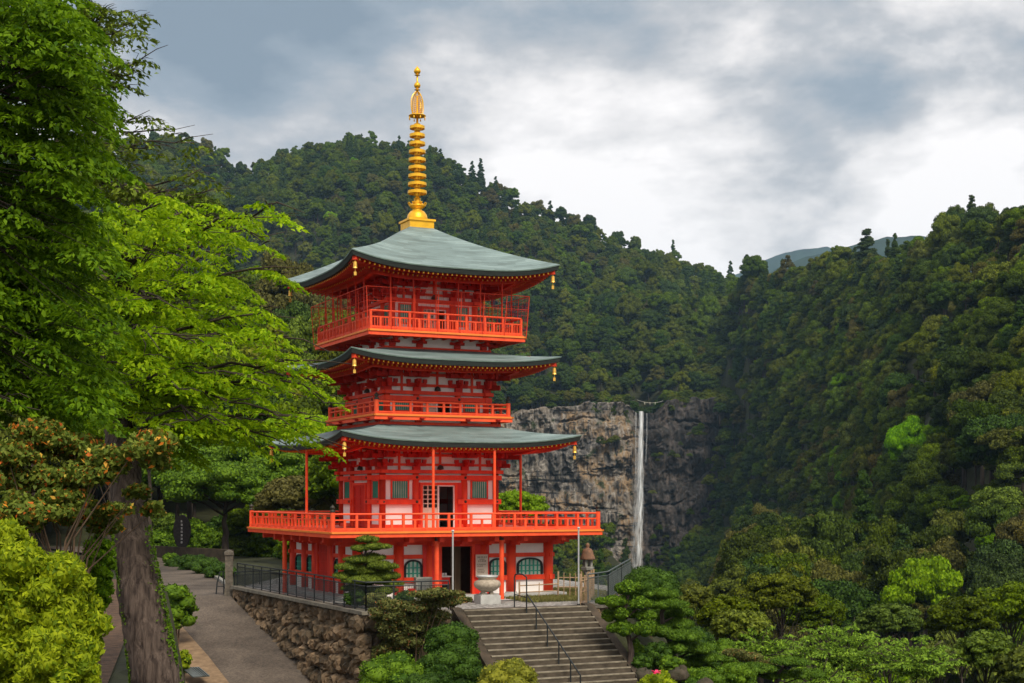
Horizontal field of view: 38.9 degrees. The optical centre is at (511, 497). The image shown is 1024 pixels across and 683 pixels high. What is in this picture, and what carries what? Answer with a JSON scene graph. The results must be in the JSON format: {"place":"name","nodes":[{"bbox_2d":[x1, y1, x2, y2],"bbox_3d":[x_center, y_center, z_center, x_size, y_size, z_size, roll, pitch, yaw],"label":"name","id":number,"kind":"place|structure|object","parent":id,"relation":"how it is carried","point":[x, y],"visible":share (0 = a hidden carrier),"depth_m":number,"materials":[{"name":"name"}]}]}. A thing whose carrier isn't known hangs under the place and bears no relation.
{"place":"outdoors","nodes":[
{"label":"outdoors","id":0,"kind":"place"},
{"bbox_2d":[100,579,123,682],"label":"leaf litter path","id":1,"kind":"structure","parent":0,"point":[113,640],"depth_m":29.45,"materials":[{"name":"soil"}]},
{"bbox_2d":[50,547,308,682],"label":"path","id":2,"kind":"structure","parent":0,"point":[232,639],"depth_m":68.71,"materials":[{"name":"concrete"}]},
{"bbox_2d":[177,627,228,682],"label":"kerb strip","id":3,"kind":"object","parent":2,"relation":"on","point":[202,660],"visible":0.47,"depth_m":65.22,"materials":[{"name":"stone"}]},
{"bbox_2d":[246,577,605,612],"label":"terrace","id":4,"kind":"structure","parent":0,"point":[504,603],"depth_m":63.22,"materials":[{"name":"stone"}]},
{"bbox_2d":[332,534,404,594],"bbox_3d":[-6.091,3.150,60.644,2.413,3.318,2.887,0,0,-38],"label":"garden pine","id":5,"kind":"object","parent":4,"relation":"on","point":[366,566],"visible":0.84,"depth_m":60.25,"materials":[{"name":"green plant"}]},
{"bbox_2d":[247,66,603,601],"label":"pagoda","id":6,"kind":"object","parent":4,"relation":"on","point":[427,438],"visible":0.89,"depth_m":67.22,"materials":[{"name":"wood"}]},
{"bbox_2d":[352,483,365,526],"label":"door","id":7,"kind":"structure","parent":6,"relation":"in","point":[358,489],"depth_m":68.98,"materials":[{"name":"paint"}]},
{"bbox_2d":[420,482,456,527],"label":"door","id":8,"kind":"structure","parent":6,"relation":"in","point":[422,510],"depth_m":67.32,"materials":[{"name":"paint"}]},
{"bbox_2d":[439,544,474,593],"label":"door","id":9,"kind":"structure","parent":6,"relation":"in","point":[457,549],"depth_m":66.29,"materials":[{"name":"paint"}]},
{"bbox_2d":[474,575,500,603],"bbox_3d":[-1.080,3.990,63.400,1.200,1.220,1.200,0,0,-20],"label":"incense burner","id":10,"kind":"object","parent":4,"relation":"on","point":[483,584],"visible":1,"depth_m":63.02,"materials":[{"name":"stone"}]},
{"bbox_2d":[504,586,618,602],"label":"grass","id":11,"kind":"structure","parent":4,"relation":"on","point":[552,597],"depth_m":65.50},
{"bbox_2d":[0,153,1023,682],"bbox_3d":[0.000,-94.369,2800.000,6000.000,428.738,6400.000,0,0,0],"label":"ground","id":12,"kind":"structure","parent":0,"point":[204,513],"depth_m":486.37,"materials":[{"name":"plant"}]},
{"bbox_2d":[0,516,37,548],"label":"hedge bush","id":13,"kind":"object","parent":12,"relation":"on","point":[12,529],"visible":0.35,"depth_m":9.52,"materials":[{"name":"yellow plant"}]},
{"bbox_2d":[11,624,101,682],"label":"hedge bush","id":14,"kind":"object","parent":12,"relation":"on","point":[61,654],"visible":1,"depth_m":8.07,"materials":[{"name":"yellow plant"}]},
{"bbox_2d":[0,540,115,682],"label":"hedge bush","id":15,"kind":"object","parent":12,"relation":"on","point":[39,587],"visible":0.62,"depth_m":8.73,"materials":[{"name":"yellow plant"}]},
{"bbox_2d":[0,0,147,437],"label":"deep green maple","id":16,"kind":"object","parent":12,"relation":"on","point":[49,78],"visible":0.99,"depth_m":14.15,"materials":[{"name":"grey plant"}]},
{"bbox_2d":[0,415,181,573],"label":"turning shrub","id":17,"kind":"object","parent":12,"relation":"on","point":[60,497],"visible":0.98,"depth_m":13.07,"materials":[{"name":"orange plant"}]},
{"bbox_2d":[81,533,116,667],"bbox_3d":[-4.134,1.039,14.503,0.374,1.504,0.392,0,0,0],"label":"hedge bush","id":18,"kind":"object","parent":12,"relation":"on","point":[102,568],"visible":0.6,"depth_m":14.43,"materials":[{"name":"green plant"}]},
{"bbox_2d":[22,0,234,536],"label":"sparse tree","id":19,"kind":"object","parent":12,"relation":"on","point":[125,191],"visible":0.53,"depth_m":30.66,"materials":[{"name":"green plant"}]},
{"bbox_2d":[140,435,219,519],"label":"garden tree","id":20,"kind":"object","parent":12,"relation":"on","point":[156,476],"visible":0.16,"depth_m":120.87,"materials":[{"name":"green plant"}]},
{"bbox_2d":[163,583,198,644],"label":"bush","id":21,"kind":"object","parent":12,"relation":"on","point":[182,601],"visible":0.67,"depth_m":67.02,"materials":[{"name":"green plant"}]},
{"bbox_2d":[173,515,190,546],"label":"stone monument","id":22,"kind":"object","parent":12,"relation":"on","point":[182,530],"visible":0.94,"depth_m":115.85,"materials":[{"name":"stone"}]},
{"bbox_2d":[147,188,232,518],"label":"garden tree","id":23,"kind":"object","parent":12,"relation":"on","point":[189,505],"visible":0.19,"depth_m":128.29,"materials":[{"name":"green plant"}]},
{"bbox_2d":[153,546,233,561],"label":"wall","id":24,"kind":"structure","parent":12,"relation":"on","point":[218,554],"depth_m":111.76,"materials":[{"name":"stone"}]},
{"bbox_2d":[58,184,352,682],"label":"leaning maple","id":25,"kind":"object","parent":12,"relation":"on","point":[165,352],"visible":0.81,"depth_m":20.53,"materials":[{"name":"green plant"}]},
{"bbox_2d":[160,460,277,548],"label":"garden tree","id":26,"kind":"object","parent":12,"relation":"on","point":[224,482],"visible":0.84,"depth_m":108.71,"materials":[{"name":"green plant"}]},
{"bbox_2d":[219,504,297,536],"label":"garden tree","id":27,"kind":"object","parent":12,"relation":"on","point":[238,521],"visible":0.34,"depth_m":118.07,"materials":[{"name":"green plant"}]},
{"bbox_2d":[210,433,310,477],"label":"garden tree","id":28,"kind":"object","parent":12,"relation":"on","point":[292,464],"visible":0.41,"depth_m":122.24,"materials":[{"name":"green plant"}]},
{"bbox_2d":[243,533,277,557],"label":"understory shrub","id":29,"kind":"object","parent":12,"relation":"on","point":[259,545],"visible":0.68,"depth_m":114.86,"materials":[{"name":"green plant"}]},
{"bbox_2d":[210,343,318,403],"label":"forest tree","id":30,"kind":"object","parent":12,"relation":"on","point":[247,351],"visible":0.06,"depth_m":158.25,"materials":[{"name":"green plant"}]},
{"bbox_2d":[252,247,313,314],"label":"forest tree","id":31,"kind":"object","parent":12,"relation":"on","point":[269,293],"visible":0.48,"depth_m":255.09,"materials":[{"name":"green plant"}]},
{"bbox_2d":[266,300,316,333],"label":"forest tree","id":32,"kind":"object","parent":12,"relation":"on","point":[293,308],"visible":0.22,"depth_m":225.18,"materials":[{"name":"green plant"}]},
{"bbox_2d":[252,475,338,520],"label":"garden tree","id":33,"kind":"object","parent":12,"relation":"on","point":[277,494],"visible":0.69,"depth_m":102.50,"materials":[{"name":"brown plant"}]},
{"bbox_2d":[280,314,341,364],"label":"forest tree","id":34,"kind":"object","parent":12,"relation":"on","point":[299,327],"visible":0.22,"depth_m":192.14,"materials":[{"name":"green plant"}]},
{"bbox_2d":[302,455,341,515],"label":"garden tree","id":35,"kind":"object","parent":12,"relation":"on","point":[322,482],"visible":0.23,"depth_m":98.29,"materials":[{"name":"green plant"}]},
{"bbox_2d":[230,585,449,682],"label":"retaining wall","id":36,"kind":"structure","parent":12,"relation":"on","point":[325,642],"depth_m":62.85,"materials":[{"name":"stone"}]},
{"bbox_2d":[237,563,448,610],"bbox_3d":[-9.758,4.004,66.251,3.373,1.312,19.822,0,0,-36],"label":"metal fence","id":37,"kind":"object","parent":36,"relation":"on","point":[300,587],"visible":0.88,"depth_m":63.91,"materials":[{"name":"metal"}]},
{"bbox_2d":[357,650,426,682],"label":"bush","id":38,"kind":"object","parent":12,"relation":"on","point":[397,667],"visible":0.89,"depth_m":52.35,"materials":[{"name":"green plant"}]},
{"bbox_2d":[366,586,472,661],"bbox_3d":[-3.558,6.065,57.096,4.220,5.284,2.885,0,0,16],"label":"azalea shrub","id":39,"kind":"object","parent":12,"relation":"on","point":[405,622],"visible":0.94,"depth_m":56.64,"materials":[{"name":"green plant"}]},
{"bbox_2d":[416,641,486,682],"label":"bush","id":40,"kind":"object","parent":12,"relation":"on","point":[457,663],"visible":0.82,"depth_m":53.47,"materials":[{"name":"green plant"}]},
{"bbox_2d":[423,621,480,655],"bbox_3d":[-2.276,6.701,54.994,2.213,4.128,2.328,0,0,0],"label":"bush","id":41,"kind":"object","parent":12,"relation":"on","point":[439,636],"visible":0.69,"depth_m":54.40,"materials":[{"name":"green plant"}]},
{"bbox_2d":[476,656,538,682],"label":"bush","id":42,"kind":"object","parent":12,"relation":"on","point":[514,670],"visible":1,"depth_m":51.55,"materials":[{"name":"green plant"}]},
{"bbox_2d":[0,132,1023,672],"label":"forest tree","id":43,"kind":"object","parent":12,"relation":"on","point":[920,342],"depth_m":875.48,"materials":[{"name":"green plant"}]},
{"bbox_2d":[0,137,1023,630],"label":"forest tree","id":44,"kind":"object","parent":12,"relation":"on","point":[954,363],"visible":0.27,"depth_m":879.46,"materials":[{"name":"green plant"}]},
{"bbox_2d":[5,131,1023,679],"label":"forest tree","id":45,"kind":"object","parent":12,"relation":"on","point":[925,469],"depth_m":821.16,"materials":[{"name":"green plant"}]},
{"bbox_2d":[13,130,1019,587],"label":"forest tree","id":46,"kind":"object","parent":12,"relation":"on","point":[1003,362],"depth_m":892.75,"materials":[{"name":"green plant"}]},
{"bbox_2d":[18,126,1023,585],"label":"cedar tree","id":47,"kind":"object","parent":12,"relation":"on","point":[738,360],"visible":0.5,"depth_m":875.43,"materials":[{"name":"green plant"}]},
{"bbox_2d":[499,488,549,524],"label":"garden tree","id":48,"kind":"object","parent":12,"relation":"on","point":[510,500],"visible":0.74,"depth_m":94.75,"materials":[{"name":"green plant"}]},
{"bbox_2d":[35,138,1023,628],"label":"forest tree","id":49,"kind":"object","parent":12,"relation":"on","point":[933,322],"depth_m":848.35,"materials":[{"name":"green plant"}]},
{"bbox_2d":[449,603,638,682],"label":"stairs","id":50,"kind":"structure","parent":12,"relation":"on","point":[596,651],"depth_m":58.57,"materials":[{"name":"stone"}]},
{"bbox_2d":[116,149,977,569],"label":"forest tree","id":51,"kind":"object","parent":12,"relation":"on","point":[786,263],"visible":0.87,"depth_m":867.10,"materials":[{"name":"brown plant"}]},
{"bbox_2d":[103,157,998,562],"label":"forest tree","id":52,"kind":"object","parent":12,"relation":"on","point":[901,437],"visible":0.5,"depth_m":360.70,"materials":[{"name":"green plant"}]},
{"bbox_2d":[81,132,1023,643],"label":"forest tree","id":53,"kind":"object","parent":12,"relation":"on","point":[1005,284],"depth_m":809.02,"materials":[{"name":"green plant"}]},
{"bbox_2d":[102,137,1023,668],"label":"forest tree","id":54,"kind":"object","parent":12,"relation":"on","point":[900,397],"depth_m":628.57,"materials":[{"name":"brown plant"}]},
{"bbox_2d":[594,594,619,613],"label":"retaining wall","id":55,"kind":"structure","parent":12,"relation":"on","point":[600,608],"depth_m":62.07,"materials":[{"name":"stone"}]},
{"bbox_2d":[587,558,630,602],"bbox_3d":[4.834,3.844,67.508,0.501,1.632,11.673,0,0,14],"label":"metal fence","id":56,"kind":"object","parent":55,"relation":"on","point":[614,578],"visible":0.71,"depth_m":64.67,"materials":[{"name":"metal"}]},
{"bbox_2d":[620,565,682,637],"bbox_3d":[6.032,4.670,64.061,2.692,3.422,2.801,0,0,-18],"label":"topiary bush","id":57,"kind":"object","parent":12,"relation":"on","point":[652,578],"visible":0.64,"depth_m":63.18,"materials":[{"name":"green plant"}]},
{"bbox_2d":[643,586,727,666],"bbox_3d":[6.917,5.483,60.747,3.769,3.602,3.011,0,0,35],"label":"spreading pine","id":58,"kind":"object","parent":12,"relation":"on","point":[669,608],"visible":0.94,"depth_m":60.13,"materials":[{"name":"green plant"}]},
{"bbox_2d":[678,583,713,625],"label":"garden tree","id":59,"kind":"object","parent":12,"relation":"on","point":[695,595],"visible":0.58,"depth_m":91.17,"materials":[{"name":"green plant"}]},
{"bbox_2d":[693,594,760,640],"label":"garden tree","id":60,"kind":"object","parent":12,"relation":"on","point":[706,613],"visible":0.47,"depth_m":85.30,"materials":[{"name":"green plant"}]},
{"bbox_2d":[708,564,745,595],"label":"forest tree","id":61,"kind":"object","parent":12,"relation":"on","point":[724,584],"visible":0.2,"depth_m":223.70,"materials":[{"name":"green plant"}]},
{"bbox_2d":[714,662,757,682],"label":"bush","id":62,"kind":"object","parent":12,"relation":"on","point":[735,672],"visible":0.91,"depth_m":59.35,"materials":[{"name":"green plant"}]},
{"bbox_2d":[707,609,775,661],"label":"garden tree","id":63,"kind":"object","parent":12,"relation":"on","point":[733,623],"visible":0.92,"depth_m":79.06,"materials":[{"name":"green plant"}]},
{"bbox_2d":[716,531,775,575],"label":"forest tree","id":64,"kind":"object","parent":12,"relation":"on","point":[737,548],"visible":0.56,"depth_m":276.59,"materials":[{"name":"green plant"}]},
{"bbox_2d":[731,623,809,682],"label":"spreading maple","id":65,"kind":"object","parent":12,"relation":"on","point":[770,651],"visible":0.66,"depth_m":77.46,"materials":[{"name":"green plant"}]},
{"bbox_2d":[745,572,819,682],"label":"garden tree","id":66,"kind":"object","parent":12,"relation":"on","point":[781,591],"visible":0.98,"depth_m":102.77,"materials":[{"name":"green plant"}]},
{"bbox_2d":[753,551,811,577],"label":"forest tree","id":67,"kind":"object","parent":12,"relation":"on","point":[785,559],"visible":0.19,"depth_m":213.41,"materials":[{"name":"green plant"}]},
{"bbox_2d":[741,656,826,682],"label":"pine","id":68,"kind":"object","parent":12,"relation":"on","point":[763,670],"visible":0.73,"depth_m":62.53,"materials":[{"name":"green plant"}]},
{"bbox_2d":[770,534,815,562],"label":"forest tree","id":69,"kind":"object","parent":12,"relation":"on","point":[791,544],"visible":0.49,"depth_m":247.01,"materials":[{"name":"green plant"}]},
{"bbox_2d":[777,592,847,668],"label":"garden tree","id":70,"kind":"object","parent":12,"relation":"on","point":[828,609],"visible":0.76,"depth_m":110.59,"materials":[{"name":"green plant"}]},
{"bbox_2d":[773,656,867,682],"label":"spreading maple","id":71,"kind":"object","parent":12,"relation":"on","point":[839,677],"visible":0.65,"depth_m":69.65,"materials":[{"name":"green plant"}]},
{"bbox_2d":[797,509,855,559],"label":"forest tree","id":72,"kind":"object","parent":12,"relation":"on","point":[824,532],"visible":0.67,"depth_m":264.16,"materials":[{"name":"green plant"}]},
{"bbox_2d":[810,558,867,587],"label":"forest tree","id":73,"kind":"object","parent":12,"relation":"on","point":[829,571],"visible":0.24,"depth_m":204.18,"materials":[{"name":"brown plant"}]},
{"bbox_2d":[780,617,905,676],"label":"spreading maple","id":74,"kind":"object","parent":12,"relation":"on","point":[846,654],"visible":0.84,"depth_m":83.07,"materials":[{"name":"green plant"}]},
{"bbox_2d":[810,578,879,642],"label":"forest tree","id":75,"kind":"object","parent":12,"relation":"on","point":[852,597],"visible":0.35,"depth_m":185.93,"materials":[{"name":"green plant"}]},
{"bbox_2d":[848,469,878,544],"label":"cedar tree","id":76,"kind":"object","parent":12,"relation":"on","point":[861,501],"visible":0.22,"depth_m":271.88,"materials":[{"name":"green plant"}]},
{"bbox_2d":[845,515,899,547],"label":"forest tree","id":77,"kind":"object","parent":12,"relation":"on","point":[883,530],"visible":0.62,"depth_m":267.24,"materials":[{"name":"green plant"}]},
{"bbox_2d":[854,602,923,682],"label":"garden tree","id":78,"kind":"object","parent":12,"relation":"on","point":[890,618],"visible":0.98,"depth_m":116.77,"materials":[{"name":"green plant"}]},
{"bbox_2d":[858,544,942,645],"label":"forest tree","id":79,"kind":"object","parent":12,"relation":"on","point":[881,562],"visible":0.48,"depth_m":196.97,"materials":[{"name":"green plant"}]},
{"bbox_2d":[860,632,968,682],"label":"spreading maple","id":80,"kind":"object","parent":12,"relation":"on","point":[916,664],"visible":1,"depth_m":79.24,"materials":[{"name":"green plant"}]},
{"bbox_2d":[880,555,963,645],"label":"forest tree","id":81,"kind":"object","parent":12,"relation":"on","point":[925,579],"visible":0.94,"depth_m":188.33,"materials":[{"name":"green plant"}]},
{"bbox_2d":[883,524,966,556],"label":"forest tree","id":82,"kind":"object","parent":12,"relation":"on","point":[927,537],"visible":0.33,"depth_m":228.15,"materials":[{"name":"green plant"}]},
{"bbox_2d":[913,535,969,593],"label":"forest tree","id":83,"kind":"object","parent":12,"relation":"on","point":[950,550],"visible":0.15,"depth_m":223.73,"materials":[{"name":"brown plant"}]},
{"bbox_2d":[914,485,971,518],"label":"forest tree","id":84,"kind":"object","parent":12,"relation":"on","point":[935,498],"visible":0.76,"depth_m":273.17,"materials":[{"name":"green plant"}]},
{"bbox_2d":[929,507,976,542],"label":"forest tree","id":85,"kind":"object","parent":12,"relation":"on","point":[954,520],"visible":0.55,"depth_m":246.15,"materials":[{"name":"green plant"}]},
{"bbox_2d":[904,629,1002,682],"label":"forest tree","id":86,"kind":"object","parent":12,"relation":"on","point":[953,677],"visible":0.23,"depth_m":167.65,"materials":[{"name":"green plant"}]},
{"bbox_2d":[922,594,999,682],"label":"garden tree","id":87,"kind":"object","parent":12,"relation":"on","point":[962,614],"visible":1,"depth_m":94.74,"materials":[{"name":"green plant"}]},
{"bbox_2d":[947,380,992,468],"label":"forest tree","id":88,"kind":"object","parent":12,"relation":"on","point":[981,390],"visible":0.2,"depth_m":286.13,"materials":[{"name":"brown plant"}]},
{"bbox_2d":[945,398,1002,486],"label":"forest tree","id":89,"kind":"object","parent":12,"relation":"on","point":[965,410],"visible":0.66,"depth_m":263.24,"materials":[{"name":"green plant"}]},
{"bbox_2d":[959,206,998,236],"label":"forest tree","id":90,"kind":"object","parent":12,"relation":"on","point":[988,214],"visible":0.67,"depth_m":495.97,"materials":[{"name":"green plant"}]},
{"bbox_2d":[951,629,1013,682],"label":"garden tree","id":91,"kind":"object","parent":12,"relation":"on","point":[980,648],"visible":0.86,"depth_m":81.10,"materials":[{"name":"green plant"}]},
{"bbox_2d":[955,412,1023,478],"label":"forest tree","id":92,"kind":"object","parent":12,"relation":"on","point":[970,450],"visible":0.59,"depth_m":250.47,"materials":[{"name":"green plant"}]},
{"bbox_2d":[956,569,1023,637],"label":"forest tree","id":93,"kind":"object","parent":12,"relation":"on","point":[992,579],"visible":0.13,"depth_m":181.58,"materials":[{"name":"green plant"}]},
{"bbox_2d":[963,501,1021,539],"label":"forest tree","id":94,"kind":"object","parent":12,"relation":"on","point":[995,515],"visible":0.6,"depth_m":216.73,"materials":[{"name":"green plant"}]},
{"bbox_2d":[963,486,1023,536],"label":"forest tree","id":95,"kind":"object","parent":12,"relation":"on","point":[986,496],"visible":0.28,"depth_m":220.88,"materials":[{"name":"green plant"}]},
{"bbox_2d":[964,550,1023,591],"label":"forest tree","id":96,"kind":"object","parent":12,"relation":"on","point":[1006,564],"visible":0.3,"depth_m":191.22,"materials":[{"name":"green plant"}]},
{"bbox_2d":[965,538,1023,583],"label":"forest tree","id":97,"kind":"object","parent":12,"relation":"on","point":[1004,546],"visible":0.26,"depth_m":195.11,"materials":[{"name":"green plant"}]},
{"bbox_2d":[973,425,1023,457],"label":"forest tree","id":98,"kind":"object","parent":12,"relation":"on","point":[1000,438],"visible":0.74,"depth_m":244.59,"materials":[{"name":"green plant"}]},
{"bbox_2d":[974,581,1023,648],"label":"garden tree","id":99,"kind":"object","parent":12,"relation":"on","point":[1006,601],"visible":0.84,"depth_m":98.75,"materials":[{"name":"green plant"}]},
{"bbox_2d":[987,389,1023,411],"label":"forest tree","id":100,"kind":"object","parent":12,"relation":"on","point":[1010,399],"visible":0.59,"depth_m":270.46,"materials":[{"name":"green plant"}]},
{"bbox_2d":[990,644,1023,682],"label":"garden tree","id":101,"kind":"object","parent":12,"relation":"on","point":[1010,667],"visible":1,"depth_m":79.50,"materials":[{"name":"green plant"}]},
{"bbox_2d":[993,508,1023,542],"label":"forest tree","id":102,"kind":"object","parent":12,"relation":"on","point":[1007,529],"visible":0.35,"depth_m":207.83,"materials":[{"name":"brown plant"}]},
{"bbox_2d":[996,428,1023,474],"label":"forest tree","id":103,"kind":"object","parent":12,"relation":"on","point":[1007,455],"visible":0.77,"depth_m":240.80,"materials":[{"name":"green plant"}]},
{"bbox_2d":[0,0,1023,277],"label":"sky","id":104,"kind":"structure","parent":0,"point":[725,131],"materials":[{"name":"grey"}]},
{"bbox_2d":[489,397,733,570],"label":"cliff","id":105,"kind":"structure","parent":0,"point":[606,478],"depth_m":898.59,"materials":[{"name":"stone"}]},
{"bbox_2d":[595,578,657,663],"bbox_3d":[4.603,5.174,58.551,2.592,3.859,2.036,0,0,0],"label":"tree","id":106,"kind":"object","parent":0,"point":[620,612],"depth_m":58.13,"materials":[{"name":"green plant"}]},
{"bbox_2d":[735,247,831,277],"bbox_3d":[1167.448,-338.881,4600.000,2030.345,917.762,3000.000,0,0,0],"label":"distant hills","id":107,"kind":"structure","parent":0,"point":[774,262],"depth_m":4567.81,"materials":[{"name":"plant"}]},
{"bbox_2d":[769,236,971,273],"bbox_3d":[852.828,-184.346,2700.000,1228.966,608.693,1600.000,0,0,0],"label":"hills behind ridge","id":108,"kind":"structure","parent":0,"point":[879,245],"depth_m":2685.75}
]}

